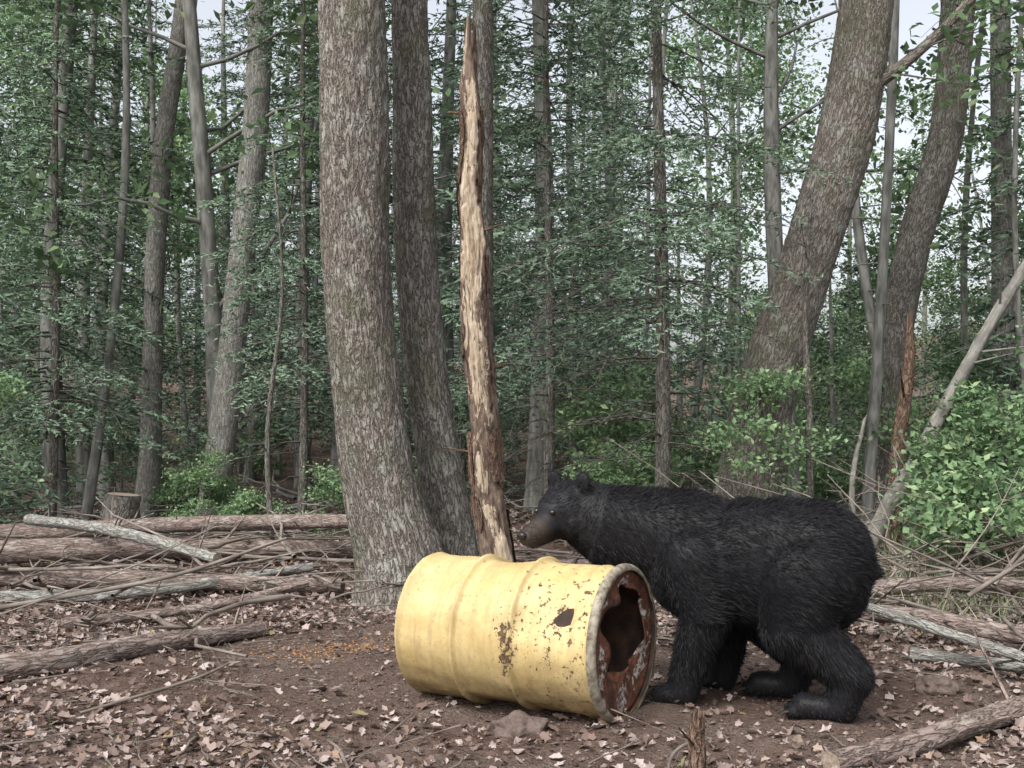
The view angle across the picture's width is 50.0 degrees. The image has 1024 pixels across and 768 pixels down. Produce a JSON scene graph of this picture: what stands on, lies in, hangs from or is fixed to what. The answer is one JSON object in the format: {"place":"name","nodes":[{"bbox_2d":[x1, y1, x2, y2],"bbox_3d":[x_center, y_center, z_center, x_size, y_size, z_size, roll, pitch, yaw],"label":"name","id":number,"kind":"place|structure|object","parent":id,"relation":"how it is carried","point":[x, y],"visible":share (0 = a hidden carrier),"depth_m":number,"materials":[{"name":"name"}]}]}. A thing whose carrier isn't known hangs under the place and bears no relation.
{"place":"outdoors","nodes":[
{"label":"outdoors","id":0,"kind":"place"},
{"bbox_2d":[0,318,1023,767],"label":"ground","id":1,"kind":"structure","parent":0,"point":[670,716],"depth_m":4.29,"materials":[{"name":"soil"}]},
{"bbox_2d":[0,366,52,495],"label":"maple sapling","id":2,"kind":"object","parent":1,"relation":"on","point":[8,392],"visible":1,"depth_m":9.36,"materials":[{"name":"green plant"}]},
{"bbox_2d":[0,61,85,523],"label":"young spruce","id":3,"kind":"object","parent":1,"relation":"on","point":[11,347],"visible":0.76,"depth_m":10.50,"materials":[{"name":"green plant"}]},
{"bbox_2d":[0,0,216,516],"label":"spruce tree","id":4,"kind":"object","parent":1,"relation":"on","point":[57,367],"visible":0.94,"depth_m":11.00,"materials":[{"name":"green plant"}]},
{"bbox_2d":[99,493,140,536],"bbox_3d":[-3.627,1.277,10.167,0.542,0.537,0.517,2,-3,-42],"label":"tree stump","id":5,"kind":"object","parent":1,"relation":"on","point":[131,506],"visible":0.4,"depth_m":10.06,"materials":[{"name":"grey wood"}]},
{"bbox_2d":[23,496,220,561],"bbox_3d":[-2.841,1.011,8.039,2.697,0.350,0.309,-2,-3,41],"label":"fallen log","id":6,"kind":"object","parent":1,"relation":"on","point":[116,532],"visible":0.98,"depth_m":7.87,"materials":[{"name":"grey wood"}]},
{"bbox_2d":[0,586,266,682],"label":"fallen log","id":7,"kind":"object","parent":1,"relation":"on","point":[26,663],"visible":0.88,"depth_m":5.08,"materials":[{"name":"brown wood"}]},
{"bbox_2d":[0,517,286,609],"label":"fallen branch","id":8,"kind":"object","parent":1,"relation":"on","point":[99,590],"visible":0.97,"depth_m":6.28,"materials":[{"name":"grey wood"}]},
{"bbox_2d":[79,602,229,714],"bbox_3d":[-1.411,1.108,4.513,0.285,0.264,0.938,0,-2,6],"label":"fallen branch","id":9,"kind":"object","parent":1,"relation":"on","point":[151,692],"visible":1,"depth_m":4.33,"materials":[{"name":"brown wood"}]},
{"bbox_2d":[0,552,313,602],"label":"fallen log","id":10,"kind":"object","parent":1,"relation":"on","point":[139,591],"visible":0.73,"depth_m":6.73,"materials":[{"name":"grey wood"}]},
{"bbox_2d":[134,0,185,517],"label":"maple tree","id":11,"kind":"object","parent":1,"relation":"on","point":[149,472],"visible":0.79,"depth_m":12.97,"materials":[{"name":"grey plant"}]},
{"bbox_2d":[0,518,344,592],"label":"fallen log","id":12,"kind":"object","parent":1,"relation":"on","point":[225,582],"visible":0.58,"depth_m":6.98,"materials":[{"name":"brown wood"}]},
{"bbox_2d":[0,505,347,539],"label":"fallen log","id":13,"kind":"object","parent":1,"relation":"on","point":[196,523],"visible":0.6,"depth_m":8.87,"materials":[{"name":"brown wood"}]},
{"bbox_2d":[0,512,352,563],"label":"fallen log","id":14,"kind":"object","parent":1,"relation":"on","point":[17,551],"visible":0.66,"depth_m":8.21,"materials":[{"name":"brown wood"}]},
{"bbox_2d":[61,565,308,627],"bbox_3d":[-1.887,1.198,6.337,1.353,0.261,0.448,1,-2,-27],"label":"fallen log","id":15,"kind":"object","parent":1,"relation":"on","point":[106,618],"visible":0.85,"depth_m":6.19,"materials":[{"name":"brown wood"}]},
{"bbox_2d":[193,0,273,531],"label":"maple tree","id":16,"kind":"object","parent":1,"relation":"on","point":[252,166],"visible":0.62,"depth_m":11.95,"materials":[{"name":"grey plant"}]},
{"bbox_2d":[240,145,283,539],"bbox_3d":[-2.016,-0.267,9.093,0.352,3.452,0.329,2,-3,-40],"label":"dead sapling","id":17,"kind":"object","parent":1,"relation":"on","point":[269,500],"visible":0.85,"depth_m":9.01,"materials":[{"name":"grey wood"}]},
{"bbox_2d":[175,0,407,539],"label":"spruce tree","id":18,"kind":"object","parent":1,"relation":"on","point":[303,107],"visible":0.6,"depth_m":10.95,"materials":[{"name":"green plant"}]},
{"bbox_2d":[218,636,396,665],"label":"corn kernels","id":19,"kind":"object","parent":1,"relation":"on","point":[315,652],"visible":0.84,"depth_m":5.30,"materials":[{"name":"food"}]},
{"bbox_2d":[296,459,349,540],"bbox_3d":[-1.637,1.167,9.941,0.817,0.977,0.800,0,-2,5],"label":"maple sapling","id":20,"kind":"object","parent":1,"relation":"on","point":[334,490],"visible":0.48,"depth_m":9.89,"materials":[{"name":"green plant"}]},
{"bbox_2d":[318,0,444,611],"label":"maple tree","id":21,"kind":"object","parent":1,"relation":"on","point":[391,527],"visible":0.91,"depth_m":6.55,"materials":[{"name":"grey plant"}]},
{"bbox_2d":[391,0,478,555],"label":"maple tree","id":22,"kind":"object","parent":1,"relation":"on","point":[443,485],"visible":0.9,"depth_m":7.12,"materials":[{"name":"grey plant"}]},
{"bbox_2d":[443,9,515,562],"bbox_3d":[-0.156,-0.389,6.414,0.493,3.638,0.320,0,-2,0],"label":"dead snag","id":23,"kind":"object","parent":1,"relation":"on","point":[489,511],"visible":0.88,"depth_m":6.36,"materials":[{"name":"brown wood"}]},
{"bbox_2d":[472,0,493,543],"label":"maple tree","id":24,"kind":"object","parent":1,"relation":"on","point":[483,14],"visible":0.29,"depth_m":8.61,"materials":[{"name":"grey plant"}]},
{"bbox_2d":[0,469,1022,555],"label":"background deadwood","id":25,"kind":"object","parent":1,"relation":"on","point":[281,493],"visible":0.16,"depth_m":12.26,"materials":[{"name":"brown wood"}]},
{"bbox_2d":[0,0,1023,526],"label":"distant forest","id":26,"kind":"object","parent":1,"relation":"on","point":[204,230],"visible":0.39,"depth_m":14.43,"materials":[{"name":"green plant"}]},
{"bbox_2d":[0,316,1023,531],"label":"understory shrubs","id":27,"kind":"object","parent":1,"relation":"on","point":[174,482],"visible":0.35,"depth_m":12.44,"materials":[{"name":"green plant"}]},
{"bbox_2d":[0,596,1023,767],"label":"soil clods","id":28,"kind":"object","parent":1,"relation":"on","point":[558,739],"visible":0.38,"depth_m":4.28,"materials":[{"name":"brown soil"}]},
{"bbox_2d":[0,495,1023,767],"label":"leaf litter","id":29,"kind":"object","parent":1,"relation":"on","point":[128,731],"visible":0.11,"depth_m":4.13,"materials":[{"name":"brown plant"}]},
{"bbox_2d":[0,488,1023,767],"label":"twigs","id":30,"kind":"object","parent":1,"relation":"on","point":[286,550],"depth_m":6.34,"materials":[{"name":"brown wood"}]},
{"bbox_2d":[490,710,548,737],"bbox_3d":[0.026,1.229,3.927,0.213,0.118,0.144,0,-2,0],"label":"rock","id":31,"kind":"object","parent":1,"relation":"on","point":[514,723],"visible":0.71,"depth_m":3.90,"materials":[{"name":"beige stone"}]},
{"bbox_2d":[394,552,656,723],"bbox_3d":[0.056,0.965,4.270,0.857,0.593,0.595,-1,-2,30],"label":"steel drum","id":32,"kind":"object","parent":1,"relation":"on","point":[547,632],"visible":1,"depth_m":4.09,"materials":[{"name":"yellow paint"},{"name":"rusted steel"}]},
{"bbox_2d":[403,0,701,494],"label":"spruce tree","id":33,"kind":"object","parent":1,"relation":"on","point":[546,63],"visible":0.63,"depth_m":10.59,"materials":[{"name":"green plant"}]},
{"bbox_2d":[560,555,590,564],"bbox_3d":[1.345,1.125,7.422,2.130,0.445,0.352,0,-2,3],"label":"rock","id":34,"kind":"object","parent":1,"relation":"on","point":[577,561],"visible":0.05,"depth_m":7.48,"materials":[{"name":"grey stone"}]},
{"bbox_2d":[324,476,886,608],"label":"fallen branches","id":35,"kind":"object","parent":1,"relation":"on","point":[520,549],"visible":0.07,"depth_m":7.59,"materials":[{"name":"brown wood"}]},
{"bbox_2d":[561,435,654,543],"bbox_3d":[0.801,1.028,9.560,0.960,1.173,0.980,-1,-2,25],"label":"maple sapling","id":36,"kind":"object","parent":1,"relation":"on","point":[603,476],"visible":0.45,"depth_m":9.53,"materials":[{"name":"green plant"}]},
{"bbox_2d":[449,0,853,530],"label":"spruce tree","id":37,"kind":"object","parent":1,"relation":"on","point":[658,218],"visible":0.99,"depth_m":8.96,"materials":[{"name":"green plant"}]},
{"bbox_2d":[610,708,709,767],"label":"fallen branch","id":38,"kind":"object","parent":1,"relation":"on","point":[676,751],"visible":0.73,"depth_m":3.53,"materials":[{"name":"brown wood"}]},
{"bbox_2d":[679,708,705,767],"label":"wooden stake","id":39,"kind":"object","parent":1,"relation":"on","point":[695,737],"visible":1,"depth_m":3.38,"materials":[{"name":"brown wood"}]},
{"bbox_2d":[516,468,887,722],"bbox_3d":[0.775,0.799,4.399,1.415,0.944,0.638,-1,-2,26],"label":"black bear","id":40,"kind":"object","parent":1,"relation":"on","point":[787,582],"visible":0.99,"depth_m":4.15},
{"bbox_2d":[510,414,1023,639],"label":"brush pile","id":41,"kind":"object","parent":1,"relation":"on","point":[978,571],"visible":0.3,"depth_m":6.32,"materials":[{"name":"brown wood"}]},
{"bbox_2d":[685,360,858,498],"bbox_3d":[2.130,0.693,8.765,1.350,1.774,1.241,1,-2,-25],"label":"maple sapling","id":42,"kind":"object","parent":1,"relation":"on","point":[784,383],"visible":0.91,"depth_m":8.84,"materials":[{"name":"green plant"}]},
{"bbox_2d":[787,736,805,744],"bbox_3d":[0.949,1.227,3.713,0.097,0.069,0.097,-1,-2,22],"label":"rock","id":43,"kind":"object","parent":1,"relation":"on","point":[789,740],"visible":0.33,"depth_m":3.69,"materials":[{"name":"grey stone"}]},
{"bbox_2d":[766,193,836,497],"bbox_3d":[2.504,-0.068,9.077,0.673,3.052,0.403,1,-2,-29],"label":"dead sapling","id":44,"kind":"object","parent":1,"relation":"on","point":[809,422],"visible":0.84,"depth_m":9.02,"materials":[{"name":"grey wood"}]},
{"bbox_2d":[829,414,866,512],"bbox_3d":[2.659,0.835,8.667,0.192,1.220,0.406,-1,-2,34],"label":"dead sapling","id":45,"kind":"object","parent":1,"relation":"on","point":[851,504],"visible":0.65,"depth_m":8.77,"materials":[{"name":"grey wood"}]},
{"bbox_2d":[712,0,1023,498],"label":"maple tree","id":46,"kind":"object","parent":1,"relation":"on","point":[861,74],"visible":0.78,"depth_m":9.37,"materials":[{"name":"brown plant"}]},
{"bbox_2d":[884,311,934,549],"bbox_3d":[3.234,0.442,9.011,0.738,2.135,0.294,2,-3,-43],"label":"dead snag","id":47,"kind":"object","parent":1,"relation":"on","point":[903,407],"visible":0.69,"depth_m":8.96,"materials":[{"name":"brown wood"}]},
{"bbox_2d":[859,0,974,529],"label":"maple tree","id":48,"kind":"object","parent":1,"relation":"on","point":[930,191],"visible":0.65,"depth_m":11.92,"materials":[{"name":"brown plant"}]},
{"bbox_2d":[822,625,1023,767],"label":"fallen log","id":49,"kind":"object","parent":1,"relation":"on","point":[1007,711],"visible":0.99,"depth_m":3.71,"materials":[{"name":"brown wood"}]},
{"bbox_2d":[914,675,960,695],"bbox_3d":[1.726,1.234,4.460,0.158,0.103,0.167,2,-3,-44],"label":"rock","id":50,"kind":"object","parent":1,"relation":"on","point":[932,685],"visible":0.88,"depth_m":4.42,"materials":[{"name":"beige stone"}]},
{"bbox_2d":[855,580,1023,644],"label":"fallen log","id":51,"kind":"object","parent":1,"relation":"on","point":[988,629],"visible":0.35,"depth_m":5.33,"materials":[{"name":"grey wood"}]},
{"bbox_2d":[864,579,1023,662],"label":"fallen log","id":52,"kind":"object","parent":1,"relation":"on","point":[944,632],"visible":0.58,"depth_m":4.84,"materials":[{"name":"grey wood"}]},
{"bbox_2d":[868,259,1023,554],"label":"leaning dead tree","id":53,"kind":"object","parent":1,"relation":"on","point":[981,339],"visible":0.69,"depth_m":8.49,"materials":[{"name":"grey wood"}]},
{"bbox_2d":[871,559,1023,597],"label":"fallen log","id":54,"kind":"object","parent":1,"relation":"on","point":[1015,584],"visible":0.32,"depth_m":6.22,"materials":[{"name":"brown wood"}]},
{"bbox_2d":[875,445,1023,574],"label":"maple sapling","id":55,"kind":"object","parent":1,"relation":"on","point":[954,495],"visible":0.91,"depth_m":7.18,"materials":[{"name":"green plant"}]},
{"bbox_2d":[883,390,1023,565],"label":"maple sapling","id":56,"kind":"object","parent":1,"relation":"on","point":[949,448],"visible":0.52,"depth_m":7.97,"materials":[{"name":"green plant"}]},
{"bbox_2d":[909,643,1023,673],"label":"fallen log","id":57,"kind":"object","parent":1,"relation":"on","point":[969,660],"visible":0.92,"depth_m":4.83,"materials":[{"name":"grey wood"}]},
{"bbox_2d":[920,378,1023,494],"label":"maple sapling","id":58,"kind":"object","parent":1,"relation":"on","point":[984,402],"visible":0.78,"depth_m":8.01,"materials":[{"name":"green plant"}]},
{"bbox_2d":[953,324,1023,477],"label":"maple sapling","id":59,"kind":"object","parent":1,"relation":"on","point":[1016,412],"visible":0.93,"depth_m":7.64,"materials":[{"name":"green plant"}]},
{"bbox_2d":[969,482,1023,539],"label":"maple sapling","id":60,"kind":"object","parent":1,"relation":"on","point":[1013,515],"visible":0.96,"depth_m":6.60,"materials":[{"name":"green plant"}]},
{"bbox_2d":[989,0,1017,506],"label":"maple tree","id":61,"kind":"object","parent":1,"relation":"on","point":[997,93],"visible":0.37,"depth_m":12.99,"materials":[{"name":"grey plant"}]},
{"bbox_2d":[0,0,1023,363],"label":"sky","id":62,"kind":"structure","parent":0,"point":[911,12],"materials":[{"name":"white"}]},
{"bbox_2d":[851,496,1023,634],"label":"grass","id":63,"kind":"structure","parent":0,"point":[937,574],"depth_m":6.67,"materials":[{"name":"plant"}]}
]}

